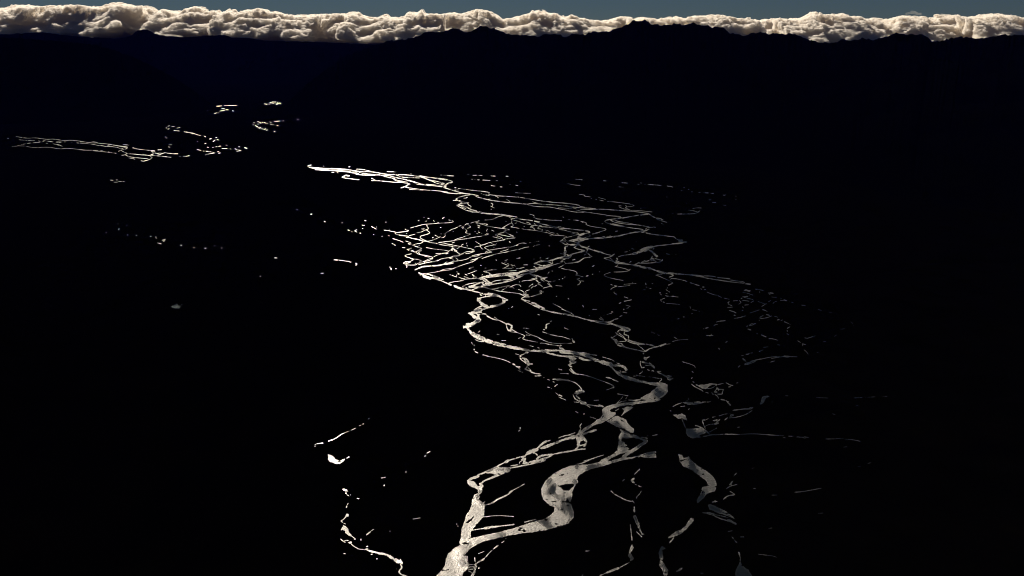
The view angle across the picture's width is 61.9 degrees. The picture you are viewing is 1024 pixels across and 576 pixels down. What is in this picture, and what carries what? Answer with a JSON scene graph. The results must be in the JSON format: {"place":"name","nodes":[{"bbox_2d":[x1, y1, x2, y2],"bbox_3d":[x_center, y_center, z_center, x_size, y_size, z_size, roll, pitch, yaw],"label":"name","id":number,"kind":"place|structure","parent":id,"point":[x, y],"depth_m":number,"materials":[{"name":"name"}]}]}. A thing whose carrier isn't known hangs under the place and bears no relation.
{"place":"outdoors","nodes":[
{"label":"outdoors","id":0,"kind":"place"},
{"bbox_2d":[0,37,211,123],"bbox_3d":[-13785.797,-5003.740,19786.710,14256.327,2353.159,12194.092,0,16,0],"label":"mountain range","id":1,"kind":"structure","parent":0,"point":[47,81],"depth_m":17628.10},
{"bbox_2d":[8,102,276,181],"bbox_3d":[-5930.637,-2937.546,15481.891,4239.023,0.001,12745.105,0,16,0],"label":"river","id":2,"kind":"structure","parent":0,"point":[127,147],"depth_m":12512.29,"materials":[{"name":"white liquid"}]},
{"bbox_2d":[0,29,377,83],"bbox_3d":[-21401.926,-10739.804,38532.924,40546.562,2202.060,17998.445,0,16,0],"label":"mountain range","id":3,"kind":"structure","parent":0,"point":[216,59],"depth_m":34833.31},
{"bbox_2d":[328,454,348,463],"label":"pond","id":4,"kind":"structure","parent":0,"point":[332,459],"depth_m":3168.17,"materials":[{"name":"white liquid"}]},
{"bbox_2d":[314,425,429,575],"bbox_3d":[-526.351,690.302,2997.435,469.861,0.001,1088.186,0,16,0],"label":"stream","id":5,"kind":"structure","parent":0,"point":[345,528],"depth_m":2656.82,"materials":[{"name":"white liquid"}]},
{"bbox_2d":[0,84,1023,575],"bbox_3d":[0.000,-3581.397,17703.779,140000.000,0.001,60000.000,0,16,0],"label":"ground","id":6,"kind":"structure","parent":0,"point":[186,390],"depth_m":4186.12,"materials":[{"name":"black soil"}]},
{"bbox_2d":[0,0,1023,44],"label":"sky","id":7,"kind":"structure","parent":0,"point":[373,22],"materials":[{"name":"white"}]},
{"bbox_2d":[308,165,886,575],"bbox_3d":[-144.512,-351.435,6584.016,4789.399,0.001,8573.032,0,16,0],"label":"river","id":8,"kind":"structure","parent":0,"point":[455,565],"depth_m":3549.11,"materials":[{"name":"grey liquid"}]},
{"bbox_2d":[286,20,1023,214],"bbox_3d":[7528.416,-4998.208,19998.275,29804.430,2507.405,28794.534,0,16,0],"label":"mountain range","id":9,"kind":"structure","parent":0,"point":[921,117],"depth_m":15280.53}
]}

